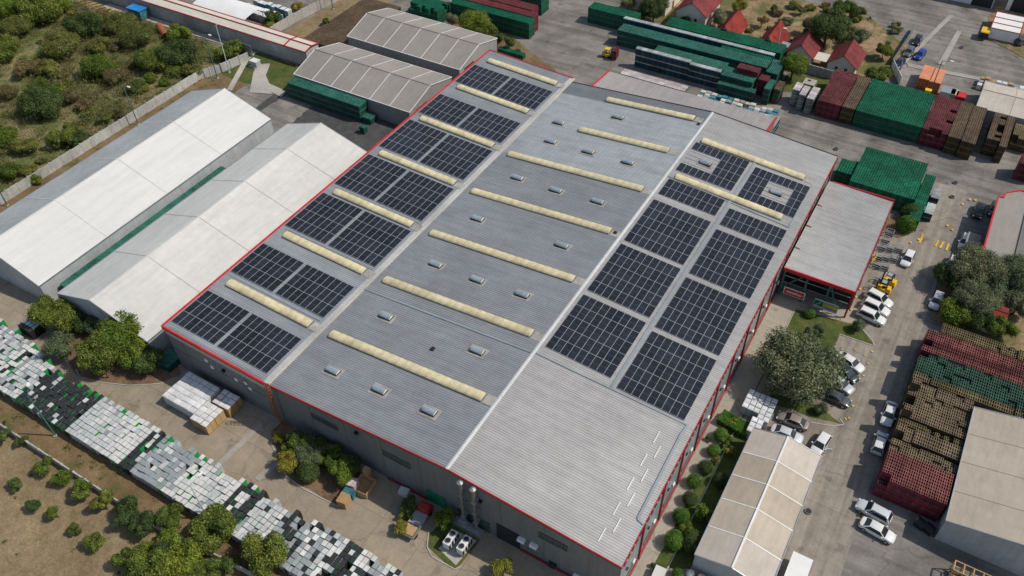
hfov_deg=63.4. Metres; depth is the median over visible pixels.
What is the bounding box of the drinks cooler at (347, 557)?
[344,554,351,566]
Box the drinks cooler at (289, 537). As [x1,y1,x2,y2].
[286,534,293,541]
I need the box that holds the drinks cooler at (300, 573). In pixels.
[296,570,303,575]
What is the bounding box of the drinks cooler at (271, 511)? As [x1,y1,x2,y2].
[268,508,274,516]
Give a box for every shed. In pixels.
[104,0,318,63]
[980,190,1023,261]
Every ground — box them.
[0,6,239,191]
[0,428,233,575]
[70,0,1023,575]
[621,0,906,79]
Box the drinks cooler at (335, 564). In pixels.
[331,561,338,568]
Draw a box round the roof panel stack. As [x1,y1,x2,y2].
[652,564,666,575]
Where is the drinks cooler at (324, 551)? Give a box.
[321,548,328,555]
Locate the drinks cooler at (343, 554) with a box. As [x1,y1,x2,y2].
[339,551,346,558]
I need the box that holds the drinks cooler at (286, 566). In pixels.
[282,562,289,574]
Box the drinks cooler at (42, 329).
[35,323,45,332]
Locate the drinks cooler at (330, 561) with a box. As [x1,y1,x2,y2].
[327,558,334,566]
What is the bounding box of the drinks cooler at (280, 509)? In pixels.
[276,506,283,512]
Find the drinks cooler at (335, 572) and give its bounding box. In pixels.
[332,569,339,575]
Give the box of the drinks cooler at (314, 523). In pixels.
[311,519,317,527]
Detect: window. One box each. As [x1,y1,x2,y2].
[311,414,337,429]
[383,452,410,468]
[539,533,567,550]
[643,525,653,545]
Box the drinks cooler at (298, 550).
[295,547,302,554]
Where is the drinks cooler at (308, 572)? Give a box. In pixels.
[305,568,311,575]
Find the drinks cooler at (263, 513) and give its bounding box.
[259,510,266,517]
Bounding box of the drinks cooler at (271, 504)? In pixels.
[268,501,275,507]
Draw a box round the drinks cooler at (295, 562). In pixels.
[291,559,298,566]
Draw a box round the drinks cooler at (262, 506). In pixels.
[260,503,266,510]
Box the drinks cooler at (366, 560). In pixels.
[362,557,370,566]
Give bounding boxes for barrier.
[803,304,841,319]
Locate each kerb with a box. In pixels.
[75,369,163,385]
[270,441,337,506]
[427,531,460,569]
[664,368,764,575]
[810,419,844,426]
[839,329,874,345]
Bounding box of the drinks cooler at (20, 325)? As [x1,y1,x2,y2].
[17,323,24,333]
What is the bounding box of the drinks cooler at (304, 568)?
[301,566,307,572]
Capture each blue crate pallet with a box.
[623,16,629,23]
[628,17,634,24]
[632,19,638,25]
[634,61,639,67]
[635,46,642,55]
[635,54,639,61]
[637,20,643,27]
[639,62,644,68]
[640,56,645,62]
[641,47,647,56]
[642,21,648,28]
[645,57,650,63]
[645,63,649,70]
[646,49,652,57]
[647,22,652,29]
[650,59,655,65]
[650,65,655,71]
[651,23,657,30]
[651,50,658,59]
[655,66,660,72]
[656,24,662,31]
[656,60,661,66]
[657,52,663,60]
[660,68,665,74]
[661,26,667,33]
[661,62,666,68]
[662,53,669,62]
[666,27,672,34]
[666,63,672,69]
[666,69,671,75]
[667,55,674,63]
[671,28,677,35]
[671,71,676,77]
[672,64,677,71]
[673,56,680,65]
[676,29,682,37]
[676,72,682,78]
[677,66,682,72]
[678,57,685,66]
[681,30,687,37]
[682,74,687,80]
[683,67,688,74]
[684,59,691,67]
[685,32,691,39]
[687,75,692,81]
[688,70,693,76]
[689,62,695,70]
[690,33,697,40]
[693,71,698,77]
[694,63,701,71]
[696,34,702,41]
[697,78,702,84]
[699,65,705,73]
[700,35,707,43]
[703,74,708,80]
[704,66,711,74]
[705,37,711,44]
[707,81,712,87]
[708,75,713,81]
[709,67,716,75]
[710,38,717,45]
[714,68,721,77]
[716,39,722,47]
[768,52,775,60]
[921,216,931,221]
[923,209,933,218]
[926,202,936,207]
[926,206,934,210]
[929,194,939,202]
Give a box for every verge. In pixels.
[0,74,247,212]
[0,394,289,575]
[219,49,298,92]
[284,0,393,37]
[448,20,556,71]
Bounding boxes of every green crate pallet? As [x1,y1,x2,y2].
[60,280,68,288]
[65,277,73,281]
[70,273,78,278]
[75,269,83,274]
[80,265,89,270]
[161,360,174,372]
[165,348,174,354]
[166,356,179,367]
[171,352,180,363]
[833,174,842,180]
[835,167,844,176]
[842,177,850,182]
[843,170,853,178]
[848,177,857,186]
[855,179,864,189]
[862,182,871,191]
[869,184,878,193]
[877,186,885,195]
[884,188,893,197]
[891,190,900,199]
[894,206,901,211]
[896,201,904,206]
[898,192,908,202]
[905,195,915,203]
[913,365,924,373]
[914,217,920,225]
[914,360,926,368]
[916,355,928,363]
[923,368,933,378]
[926,363,935,370]
[927,358,936,365]
[928,353,938,360]
[932,372,942,380]
[934,367,944,374]
[936,363,944,369]
[937,356,947,365]
[941,377,951,383]
[943,370,952,378]
[945,364,954,372]
[947,360,956,366]
[950,379,960,387]
[951,373,961,380]
[953,368,963,376]
[955,363,965,370]
[960,382,970,390]
[961,378,970,384]
[962,371,972,380]
[964,366,974,373]
[969,385,979,393]
[970,380,980,387]
[971,374,981,382]
[974,369,983,377]
[978,389,988,397]
[980,383,989,391]
[981,378,991,385]
[983,373,992,379]
[987,392,998,400]
[989,386,999,394]
[991,376,1001,383]
[991,381,1000,389]
[997,396,1007,404]
[999,390,1008,398]
[1000,386,1008,392]
[1001,379,1011,388]
[1007,399,1017,409]
[1008,393,1018,403]
[1009,383,1020,390]
[1009,388,1019,396]
[1015,403,1023,412]
[1018,397,1023,404]
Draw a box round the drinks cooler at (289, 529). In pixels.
[286,526,292,533]
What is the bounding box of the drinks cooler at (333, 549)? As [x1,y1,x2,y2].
[330,545,336,552]
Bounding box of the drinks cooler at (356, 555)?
[352,551,359,558]
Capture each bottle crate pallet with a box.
[789,99,797,105]
[790,94,798,100]
[792,87,800,95]
[795,104,803,110]
[797,99,804,105]
[798,92,806,100]
[803,108,811,114]
[804,103,812,109]
[806,96,814,104]
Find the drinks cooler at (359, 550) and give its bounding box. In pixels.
[356,547,363,553]
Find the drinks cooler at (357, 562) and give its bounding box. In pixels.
[353,559,360,567]
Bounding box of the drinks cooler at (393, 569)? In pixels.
[389,566,396,573]
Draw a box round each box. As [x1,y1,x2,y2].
[336,491,351,509]
[342,486,356,499]
[345,477,359,489]
[354,474,376,498]
[362,466,371,477]
[398,486,409,497]
[939,85,956,98]
[949,89,959,99]
[955,91,966,104]
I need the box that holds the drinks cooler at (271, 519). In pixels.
[268,516,275,523]
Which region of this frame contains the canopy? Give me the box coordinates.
[193,0,263,19]
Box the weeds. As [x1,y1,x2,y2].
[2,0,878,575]
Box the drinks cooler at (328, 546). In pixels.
[325,543,332,549]
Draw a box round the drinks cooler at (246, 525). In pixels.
[243,522,249,529]
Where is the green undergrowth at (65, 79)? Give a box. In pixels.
[0,1,223,192]
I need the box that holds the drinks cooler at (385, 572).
[381,568,388,575]
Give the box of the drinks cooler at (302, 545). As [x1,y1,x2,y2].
[299,542,306,548]
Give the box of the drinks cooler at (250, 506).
[247,503,254,509]
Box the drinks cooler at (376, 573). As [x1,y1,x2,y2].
[373,571,379,575]
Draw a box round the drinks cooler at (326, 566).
[323,563,329,575]
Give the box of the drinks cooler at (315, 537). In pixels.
[312,534,319,540]
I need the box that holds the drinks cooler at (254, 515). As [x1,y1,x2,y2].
[251,513,258,518]
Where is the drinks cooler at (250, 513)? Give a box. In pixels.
[247,510,253,516]
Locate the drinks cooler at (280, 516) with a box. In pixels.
[277,513,283,520]
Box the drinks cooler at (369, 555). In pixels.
[366,551,373,564]
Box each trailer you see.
[784,551,812,575]
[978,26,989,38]
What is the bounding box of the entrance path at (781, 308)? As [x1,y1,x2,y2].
[757,282,858,335]
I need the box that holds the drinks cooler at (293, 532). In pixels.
[290,529,297,535]
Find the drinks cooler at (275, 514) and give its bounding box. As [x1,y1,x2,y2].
[272,511,279,519]
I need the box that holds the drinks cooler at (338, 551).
[335,548,342,554]
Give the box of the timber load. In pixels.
[405,523,417,536]
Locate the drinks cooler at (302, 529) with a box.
[298,526,305,533]
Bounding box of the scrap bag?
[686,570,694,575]
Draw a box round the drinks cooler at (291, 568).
[288,566,294,575]
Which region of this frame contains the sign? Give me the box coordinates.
[783,286,805,299]
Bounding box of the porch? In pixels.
[782,41,790,47]
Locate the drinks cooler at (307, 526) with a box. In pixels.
[303,522,311,531]
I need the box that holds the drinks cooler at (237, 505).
[234,503,241,509]
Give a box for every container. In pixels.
[915,65,935,89]
[927,68,946,93]
[988,22,1022,43]
[991,16,1023,27]
[993,11,1023,21]
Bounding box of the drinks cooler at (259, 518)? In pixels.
[255,515,262,522]
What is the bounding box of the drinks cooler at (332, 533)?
[329,530,336,537]
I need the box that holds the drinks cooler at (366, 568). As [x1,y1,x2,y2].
[363,565,370,575]
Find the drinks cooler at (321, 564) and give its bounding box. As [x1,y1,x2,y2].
[318,561,324,573]
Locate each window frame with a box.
[310,413,337,430]
[382,450,410,469]
[538,532,567,551]
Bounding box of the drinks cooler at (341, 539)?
[338,536,344,541]
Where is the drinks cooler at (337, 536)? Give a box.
[334,533,340,539]
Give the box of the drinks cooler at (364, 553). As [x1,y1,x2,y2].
[361,549,368,556]
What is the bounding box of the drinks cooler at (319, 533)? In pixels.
[316,530,322,537]
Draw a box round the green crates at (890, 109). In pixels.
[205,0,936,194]
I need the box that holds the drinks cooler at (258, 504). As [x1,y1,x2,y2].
[255,501,262,508]
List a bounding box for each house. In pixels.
[634,0,679,15]
[674,0,722,25]
[718,9,748,33]
[761,20,790,42]
[785,30,823,63]
[826,39,866,73]
[978,304,1008,335]
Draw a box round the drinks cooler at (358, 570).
[354,567,361,574]
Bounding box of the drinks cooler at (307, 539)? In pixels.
[304,537,310,543]
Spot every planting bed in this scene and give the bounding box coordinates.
[53,299,179,384]
[271,421,359,504]
[883,217,908,237]
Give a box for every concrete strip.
[216,423,263,464]
[255,437,314,480]
[906,15,952,62]
[907,63,979,79]
[938,30,961,64]
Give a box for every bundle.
[253,0,260,5]
[253,11,260,20]
[257,0,264,7]
[258,12,264,22]
[266,2,273,9]
[274,4,281,11]
[279,7,286,16]
[284,8,292,16]
[975,82,981,89]
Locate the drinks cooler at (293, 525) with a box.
[290,522,298,531]
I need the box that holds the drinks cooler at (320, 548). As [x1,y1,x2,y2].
[317,545,324,552]
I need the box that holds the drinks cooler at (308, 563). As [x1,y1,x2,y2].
[304,560,311,567]
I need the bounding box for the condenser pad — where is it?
[438,532,476,564]
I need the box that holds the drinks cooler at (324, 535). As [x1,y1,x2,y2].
[320,532,327,539]
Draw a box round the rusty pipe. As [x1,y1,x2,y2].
[155,22,167,39]
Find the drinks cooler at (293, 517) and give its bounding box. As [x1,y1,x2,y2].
[290,514,296,521]
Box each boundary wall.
[0,52,248,204]
[0,423,253,575]
[269,0,337,30]
[806,64,832,78]
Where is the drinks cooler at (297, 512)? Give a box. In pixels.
[293,509,302,519]
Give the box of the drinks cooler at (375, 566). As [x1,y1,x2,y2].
[372,563,378,570]
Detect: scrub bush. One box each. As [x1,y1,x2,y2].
[17,164,38,175]
[34,157,47,162]
[56,69,69,77]
[63,122,71,126]
[66,8,80,15]
[80,105,93,115]
[92,9,110,16]
[95,77,104,82]
[104,30,115,34]
[107,42,122,50]
[113,61,123,67]
[126,59,139,67]
[135,83,150,92]
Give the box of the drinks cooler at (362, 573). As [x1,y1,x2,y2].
[359,570,366,575]
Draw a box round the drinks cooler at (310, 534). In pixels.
[307,532,314,538]
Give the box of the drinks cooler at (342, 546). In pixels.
[338,543,345,549]
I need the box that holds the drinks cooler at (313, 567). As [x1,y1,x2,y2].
[309,563,316,570]
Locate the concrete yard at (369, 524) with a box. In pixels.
[0,277,565,575]
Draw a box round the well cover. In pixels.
[803,78,816,86]
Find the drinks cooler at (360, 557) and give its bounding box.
[357,554,364,561]
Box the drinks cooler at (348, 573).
[345,570,352,575]
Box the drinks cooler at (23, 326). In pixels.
[21,324,27,335]
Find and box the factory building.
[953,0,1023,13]
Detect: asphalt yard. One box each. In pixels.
[256,93,398,151]
[261,96,311,131]
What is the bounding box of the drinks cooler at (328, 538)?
[325,535,332,542]
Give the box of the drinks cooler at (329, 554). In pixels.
[326,550,333,557]
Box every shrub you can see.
[0,428,12,441]
[6,477,22,492]
[13,435,28,445]
[24,499,41,511]
[30,173,41,184]
[32,455,52,476]
[45,505,58,519]
[49,469,72,485]
[66,522,81,536]
[81,531,105,552]
[121,566,130,575]
[132,540,153,554]
[157,77,170,85]
[219,554,241,574]
[272,431,285,444]
[291,1,302,10]
[314,435,326,446]
[322,17,330,23]
[393,518,407,534]
[398,511,412,519]
[400,494,417,513]
[490,557,513,575]
[494,33,505,43]
[650,562,660,568]
[664,529,684,550]
[671,507,689,524]
[672,567,682,575]
[679,522,692,531]
[682,490,698,506]
[682,529,702,553]
[687,473,701,488]
[694,502,713,522]
[697,459,713,474]
[706,443,720,456]
[712,472,728,488]
[713,427,727,440]
[719,434,732,445]
[724,446,736,454]
[771,4,777,9]
[772,9,783,15]
[783,16,794,25]
[788,0,799,8]
[795,5,807,14]
[804,4,816,9]
[804,308,816,318]
[805,323,824,338]
[814,401,828,413]
[821,1,831,7]
[852,15,862,21]
[852,318,865,329]
[890,24,903,32]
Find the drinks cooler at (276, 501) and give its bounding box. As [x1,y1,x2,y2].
[272,498,281,506]
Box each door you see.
[426,489,445,508]
[480,519,489,532]
[496,523,519,548]
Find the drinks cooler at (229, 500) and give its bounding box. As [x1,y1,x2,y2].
[226,497,233,504]
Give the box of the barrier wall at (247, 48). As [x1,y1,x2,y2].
[240,43,252,56]
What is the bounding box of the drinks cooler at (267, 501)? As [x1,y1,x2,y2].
[264,498,270,505]
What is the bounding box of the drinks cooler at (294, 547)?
[290,544,297,550]
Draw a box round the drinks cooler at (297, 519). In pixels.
[294,517,300,528]
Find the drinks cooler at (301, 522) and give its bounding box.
[298,519,305,527]
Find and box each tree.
[0,0,22,19]
[0,14,33,35]
[0,32,18,62]
[0,83,20,99]
[0,125,18,148]
[0,161,23,180]
[10,138,40,152]
[11,0,63,23]
[13,58,37,75]
[14,84,64,120]
[25,294,70,327]
[28,76,49,87]
[33,58,60,77]
[36,29,82,57]
[39,330,74,358]
[43,127,75,148]
[44,302,80,333]
[52,82,65,92]
[55,0,75,14]
[60,11,103,36]
[60,86,80,103]
[67,124,84,131]
[68,129,91,146]
[70,309,87,333]
[70,476,93,499]
[72,329,123,370]
[74,98,91,111]
[78,53,114,80]
[83,314,100,333]
[86,36,112,52]
[88,489,114,509]
[91,364,111,377]
[93,308,143,352]
[96,111,112,122]
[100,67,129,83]
[103,11,137,31]
[110,494,141,527]
[110,546,132,567]
[112,106,133,117]
[114,25,154,48]
[117,336,148,369]
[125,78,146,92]
[125,547,170,575]
[128,510,156,539]
[131,346,165,373]
[132,46,167,70]
[143,72,157,82]
[146,539,171,556]
[154,38,198,66]
[154,502,183,528]
[155,525,182,543]
[158,537,203,575]
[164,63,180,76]
[166,23,192,41]
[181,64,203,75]
[187,501,237,555]
[187,556,222,575]
[213,39,242,59]
[241,529,289,575]
[263,10,282,23]
[264,21,274,26]
[275,449,298,474]
[280,437,299,451]
[286,430,313,448]
[293,439,326,465]
[296,462,319,484]
[316,442,341,466]
[327,456,355,486]
[343,453,361,472]
[433,507,455,529]
[445,13,458,25]
[456,8,491,31]
[475,22,497,35]
[503,36,514,48]
[620,0,635,9]
[638,0,669,22]
[681,17,690,20]
[712,7,726,27]
[731,0,748,12]
[751,325,848,407]
[757,15,768,26]
[781,52,808,79]
[801,16,813,29]
[810,5,854,47]
[832,0,855,12]
[845,26,870,43]
[849,3,866,17]
[864,66,893,80]
[875,42,894,58]
[896,215,916,233]
[900,203,919,216]
[932,261,964,290]
[937,297,971,326]
[945,241,1009,282]
[951,277,1004,315]
[960,304,972,327]
[968,311,998,331]
[982,278,1008,292]
[986,315,1019,337]
[988,252,1023,293]
[1002,288,1023,317]
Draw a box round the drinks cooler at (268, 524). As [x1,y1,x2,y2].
[264,521,271,528]
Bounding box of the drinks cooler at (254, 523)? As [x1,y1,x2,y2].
[251,520,258,526]
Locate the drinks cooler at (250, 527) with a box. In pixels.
[247,525,254,531]
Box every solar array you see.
[172,290,249,343]
[217,314,301,372]
[231,243,303,291]
[276,264,353,317]
[285,193,362,243]
[329,211,410,266]
[335,154,406,199]
[377,171,453,220]
[379,119,446,160]
[419,94,475,125]
[420,135,491,179]
[456,65,509,93]
[459,108,520,142]
[494,78,552,108]
[545,294,645,377]
[587,244,680,317]
[616,331,716,419]
[624,199,710,264]
[655,277,747,355]
[658,178,724,215]
[676,142,749,190]
[689,229,774,298]
[720,208,786,246]
[738,167,809,217]
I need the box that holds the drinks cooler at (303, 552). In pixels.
[300,549,306,556]
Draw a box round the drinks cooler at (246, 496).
[243,493,250,500]
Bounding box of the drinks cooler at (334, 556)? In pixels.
[331,553,338,559]
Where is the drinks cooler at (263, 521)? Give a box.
[260,518,267,524]
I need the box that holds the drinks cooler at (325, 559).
[322,556,329,563]
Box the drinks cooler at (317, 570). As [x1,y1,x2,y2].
[314,566,323,575]
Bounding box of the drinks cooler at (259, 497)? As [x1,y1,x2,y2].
[255,494,262,500]
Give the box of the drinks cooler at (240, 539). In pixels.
[238,534,244,545]
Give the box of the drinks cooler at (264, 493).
[259,490,269,498]
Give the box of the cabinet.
[248,57,262,68]
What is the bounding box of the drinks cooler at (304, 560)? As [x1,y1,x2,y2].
[300,557,307,565]
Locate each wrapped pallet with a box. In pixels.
[162,392,170,405]
[167,388,175,394]
[167,395,175,408]
[171,384,179,389]
[172,390,180,397]
[173,398,181,411]
[176,380,184,385]
[177,386,185,393]
[177,394,185,399]
[178,401,185,414]
[180,376,188,382]
[181,383,189,388]
[182,390,189,395]
[182,396,190,402]
[183,403,191,416]
[185,371,192,377]
[186,378,193,384]
[186,385,193,391]
[187,392,195,398]
[187,399,195,406]
[188,407,197,415]
[190,374,197,380]
[190,381,198,387]
[190,414,198,428]
[191,388,199,393]
[192,395,200,401]
[192,402,201,409]
[194,410,203,416]
[195,377,203,383]
[195,417,203,431]
[196,384,203,390]
[196,391,204,397]
[197,398,206,405]
[199,406,207,411]
[200,380,208,386]
[200,413,208,419]
[201,387,209,393]
[201,420,212,434]
[202,394,212,403]
[204,401,211,407]
[204,408,212,415]
[205,383,213,388]
[205,416,217,430]
[206,390,216,400]
[209,404,217,410]
[210,385,220,395]
[210,411,221,425]
[212,398,220,406]
[214,407,225,421]
[217,393,225,400]
[217,401,225,414]
[221,389,229,395]
[222,397,229,402]
[223,403,234,416]
[226,392,233,398]
[227,399,238,412]
[231,395,242,408]
[740,402,748,415]
[745,404,753,417]
[746,393,752,399]
[746,426,752,438]
[748,389,754,395]
[749,421,755,426]
[750,400,756,407]
[751,407,759,417]
[751,416,757,425]
[754,392,760,399]
[755,402,762,409]
[757,414,763,419]
[757,419,763,428]
[759,409,765,418]
[762,416,769,429]
[763,400,769,409]
[765,396,771,402]
[765,412,771,420]
[767,407,773,418]
[769,403,775,414]
[771,398,777,407]
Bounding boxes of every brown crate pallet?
[887,445,898,452]
[889,438,901,447]
[893,422,906,437]
[895,417,907,427]
[898,409,908,419]
[899,442,910,449]
[899,447,909,455]
[901,399,912,406]
[901,403,914,417]
[901,434,912,444]
[904,428,914,436]
[905,389,916,401]
[907,420,916,429]
[908,413,919,422]
[908,451,918,458]
[909,377,921,390]
[910,371,922,383]
[910,447,919,453]
[911,436,922,448]
[912,397,924,405]
[912,408,921,415]
[913,402,922,410]
[914,430,924,438]
[915,424,926,432]
[916,392,926,399]
[917,387,927,394]
[917,416,928,426]
[917,455,927,462]
[919,440,931,451]
[919,449,929,457]
[920,411,930,418]
[922,375,931,385]
[922,405,931,413]
[923,433,933,442]
[924,402,932,407]
[925,395,934,404]
[925,429,934,435]
[926,419,937,431]
[927,392,935,397]
[927,458,936,466]
[928,386,937,393]
[928,453,938,462]
[929,414,939,422]
[930,378,940,388]
[930,444,941,455]
[931,409,940,416]
[932,404,942,411]
[932,437,943,446]
[933,400,942,406]
[934,432,943,439]
[935,393,945,402]
[935,423,946,434]
[936,388,946,395]
[936,463,945,470]
[937,457,947,466]
[938,418,948,425]
[939,323,950,332]
[939,381,950,390]
[939,447,950,460]
[940,328,949,335]
[940,413,949,420]
[941,407,951,414]
[942,402,952,409]
[942,441,952,449]
[943,397,954,404]
[943,427,956,438]
[943,436,953,443]
[945,466,956,476]
[946,391,955,399]
[947,421,957,429]
[947,451,960,464]
[947,462,956,468]
[948,385,959,396]
[949,331,957,339]
[949,417,958,423]
[950,326,959,332]
[950,412,959,419]
[951,407,960,414]
[951,444,961,453]
[953,400,963,409]
[953,438,962,447]
[954,430,965,440]
[955,397,963,402]
[957,334,966,340]
[957,388,968,398]
[957,426,965,433]
[958,329,967,335]
[958,420,968,428]
[959,415,968,421]
[960,410,970,417]
[962,404,972,412]
[963,398,973,406]
[965,336,974,344]
[967,332,976,338]
[967,391,977,405]
[973,395,986,408]
[974,339,983,347]
[975,335,984,341]
[982,342,991,350]
[984,338,993,344]
[984,398,996,410]
[991,345,999,353]
[993,341,1001,348]
[994,402,1006,412]
[999,348,1009,356]
[1000,343,1009,350]
[1004,405,1014,415]
[1008,351,1017,359]
[1009,347,1018,355]
[1014,409,1023,417]
[1017,354,1023,362]
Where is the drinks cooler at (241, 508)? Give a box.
[239,505,245,511]
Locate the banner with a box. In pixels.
[813,298,838,313]
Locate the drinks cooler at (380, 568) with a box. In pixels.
[376,565,383,573]
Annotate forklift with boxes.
[601,47,612,58]
[869,277,891,295]
[874,270,896,288]
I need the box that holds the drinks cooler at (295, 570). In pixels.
[292,567,298,575]
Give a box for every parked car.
[770,423,803,443]
[776,410,809,431]
[809,430,832,455]
[819,388,851,408]
[832,376,854,394]
[836,351,865,373]
[838,362,860,383]
[855,498,892,525]
[856,305,886,326]
[858,515,896,544]
[860,296,890,316]
[864,287,893,308]
[870,430,889,455]
[879,400,897,426]
[895,57,905,68]
[899,249,915,267]
[903,45,914,56]
[912,34,922,45]
[913,48,926,59]
[927,290,944,310]
[956,232,967,247]
[964,232,981,247]
[971,202,985,218]
[987,200,995,215]
[1013,36,1023,46]
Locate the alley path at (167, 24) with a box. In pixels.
[105,3,226,43]
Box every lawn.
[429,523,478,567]
[770,310,872,422]
[782,73,829,94]
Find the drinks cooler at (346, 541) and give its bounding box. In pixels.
[342,538,349,545]
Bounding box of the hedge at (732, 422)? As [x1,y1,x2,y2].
[716,409,749,438]
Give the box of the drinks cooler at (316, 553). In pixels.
[312,550,319,557]
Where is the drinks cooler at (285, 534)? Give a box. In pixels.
[282,531,288,539]
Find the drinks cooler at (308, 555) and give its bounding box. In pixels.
[304,552,311,559]
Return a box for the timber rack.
[948,560,990,575]
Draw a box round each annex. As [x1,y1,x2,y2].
[591,70,777,131]
[778,181,894,317]
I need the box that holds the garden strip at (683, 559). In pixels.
[652,430,747,571]
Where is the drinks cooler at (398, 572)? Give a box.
[394,569,402,575]
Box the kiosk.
[125,3,149,20]
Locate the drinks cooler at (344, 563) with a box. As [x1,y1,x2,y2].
[340,559,349,569]
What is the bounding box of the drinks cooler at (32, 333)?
[27,328,37,339]
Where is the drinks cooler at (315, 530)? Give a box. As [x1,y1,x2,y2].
[312,527,318,533]
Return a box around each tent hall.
[0,88,273,300]
[56,123,366,352]
[293,43,451,124]
[347,8,497,80]
[692,427,821,575]
[935,406,1023,575]
[976,81,1023,131]
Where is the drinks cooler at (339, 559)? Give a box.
[335,556,342,562]
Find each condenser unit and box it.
[442,529,458,550]
[456,534,471,556]
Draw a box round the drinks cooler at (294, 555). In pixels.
[291,551,298,559]
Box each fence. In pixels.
[891,24,916,64]
[891,59,901,83]
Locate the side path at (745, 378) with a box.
[631,282,802,575]
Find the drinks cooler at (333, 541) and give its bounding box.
[330,538,336,544]
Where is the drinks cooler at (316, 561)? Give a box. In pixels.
[313,558,320,565]
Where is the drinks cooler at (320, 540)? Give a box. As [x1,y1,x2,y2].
[316,537,323,544]
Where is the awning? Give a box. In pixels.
[811,52,830,68]
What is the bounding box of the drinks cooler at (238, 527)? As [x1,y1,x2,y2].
[234,524,241,531]
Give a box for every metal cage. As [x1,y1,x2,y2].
[872,260,882,269]
[874,252,883,261]
[877,242,886,251]
[880,261,889,271]
[881,235,890,244]
[881,252,890,261]
[885,228,894,237]
[885,243,894,252]
[889,253,898,262]
[894,244,903,253]
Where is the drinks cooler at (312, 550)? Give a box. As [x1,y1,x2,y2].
[308,547,315,556]
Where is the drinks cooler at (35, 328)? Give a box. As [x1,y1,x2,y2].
[31,325,41,336]
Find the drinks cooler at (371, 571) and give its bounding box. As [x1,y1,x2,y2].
[368,568,374,575]
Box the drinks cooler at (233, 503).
[230,500,237,506]
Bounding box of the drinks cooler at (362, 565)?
[358,562,365,569]
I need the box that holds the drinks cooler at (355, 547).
[352,544,358,550]
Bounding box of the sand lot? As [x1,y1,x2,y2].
[985,6,1023,56]
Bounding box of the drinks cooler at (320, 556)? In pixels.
[317,553,324,560]
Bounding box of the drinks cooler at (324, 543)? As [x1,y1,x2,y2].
[321,540,328,547]
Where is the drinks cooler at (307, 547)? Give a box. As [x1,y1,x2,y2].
[304,544,310,551]
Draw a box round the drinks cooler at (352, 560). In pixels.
[349,557,355,566]
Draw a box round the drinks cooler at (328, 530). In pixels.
[324,527,331,534]
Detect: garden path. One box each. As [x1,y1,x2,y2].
[227,51,256,90]
[250,64,271,93]
[254,64,284,96]
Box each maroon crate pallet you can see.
[611,49,617,55]
[814,110,820,116]
[815,105,821,111]
[817,97,824,105]
[819,112,825,118]
[821,107,827,112]
[822,99,830,107]
[825,113,831,119]
[827,108,833,114]
[828,101,835,109]
[831,115,838,121]
[832,109,840,115]
[834,102,841,110]
[871,484,882,497]
[874,477,887,491]
[879,465,892,480]
[880,493,891,501]
[881,460,894,470]
[883,483,895,495]
[884,454,896,462]
[885,449,898,458]
[887,475,900,489]
[889,469,901,478]
[889,496,900,505]
[893,491,904,499]
[894,464,903,472]
[895,458,905,466]
[896,479,909,493]
[897,453,907,460]
[899,500,910,509]
[901,473,911,481]
[902,467,912,476]
[902,495,913,503]
[905,462,914,470]
[905,483,918,497]
[906,456,916,464]
[908,505,919,513]
[910,477,920,486]
[911,498,923,507]
[912,471,922,479]
[913,465,923,474]
[915,487,928,501]
[916,460,925,468]
[917,139,923,145]
[917,508,929,517]
[919,134,926,140]
[919,344,931,357]
[920,481,929,489]
[921,126,929,134]
[921,475,931,484]
[921,502,932,511]
[923,141,930,146]
[923,334,934,346]
[923,469,933,477]
[924,463,934,472]
[924,491,937,505]
[925,133,933,141]
[925,329,935,335]
[926,512,938,521]
[928,125,936,133]
[929,142,936,148]
[929,485,939,494]
[930,347,940,356]
[930,507,942,515]
[931,134,939,143]
[931,342,941,349]
[931,479,941,487]
[932,473,942,481]
[933,495,947,509]
[934,126,942,135]
[934,337,943,343]
[934,467,944,476]
[935,144,942,150]
[935,332,944,338]
[937,139,945,144]
[939,131,948,139]
[939,351,948,358]
[939,489,949,497]
[940,483,950,492]
[941,345,950,353]
[942,340,952,347]
[942,477,952,485]
[943,471,953,480]
[944,335,953,341]
[947,354,957,363]
[950,348,959,356]
[951,343,960,350]
[953,338,962,345]
[957,357,966,366]
[959,351,968,359]
[960,346,969,353]
[962,341,970,348]
[966,360,975,368]
[967,354,977,362]
[969,349,978,356]
[970,344,979,351]
[975,363,984,371]
[977,357,986,365]
[978,352,987,359]
[979,347,988,354]
[984,367,993,376]
[985,361,995,368]
[987,355,996,362]
[988,350,997,357]
[992,370,1003,378]
[994,364,1004,372]
[996,358,1005,366]
[997,354,1006,360]
[1002,373,1012,381]
[1004,367,1013,375]
[1005,362,1014,369]
[1006,357,1015,364]
[1012,172,1021,180]
[1012,377,1021,385]
[1013,370,1023,378]
[1014,365,1023,372]
[1015,167,1023,175]
[1016,360,1023,367]
[1018,160,1023,169]
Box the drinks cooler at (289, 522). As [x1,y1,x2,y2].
[286,519,292,525]
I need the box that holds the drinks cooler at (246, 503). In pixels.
[243,500,249,506]
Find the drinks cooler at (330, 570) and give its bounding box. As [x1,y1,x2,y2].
[327,566,334,575]
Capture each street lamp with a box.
[26,382,57,436]
[123,86,139,124]
[190,471,203,509]
[204,34,218,78]
[216,21,230,72]
[931,60,953,92]
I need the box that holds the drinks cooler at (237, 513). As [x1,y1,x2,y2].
[234,510,241,516]
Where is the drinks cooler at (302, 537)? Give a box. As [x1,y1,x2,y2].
[299,534,306,541]

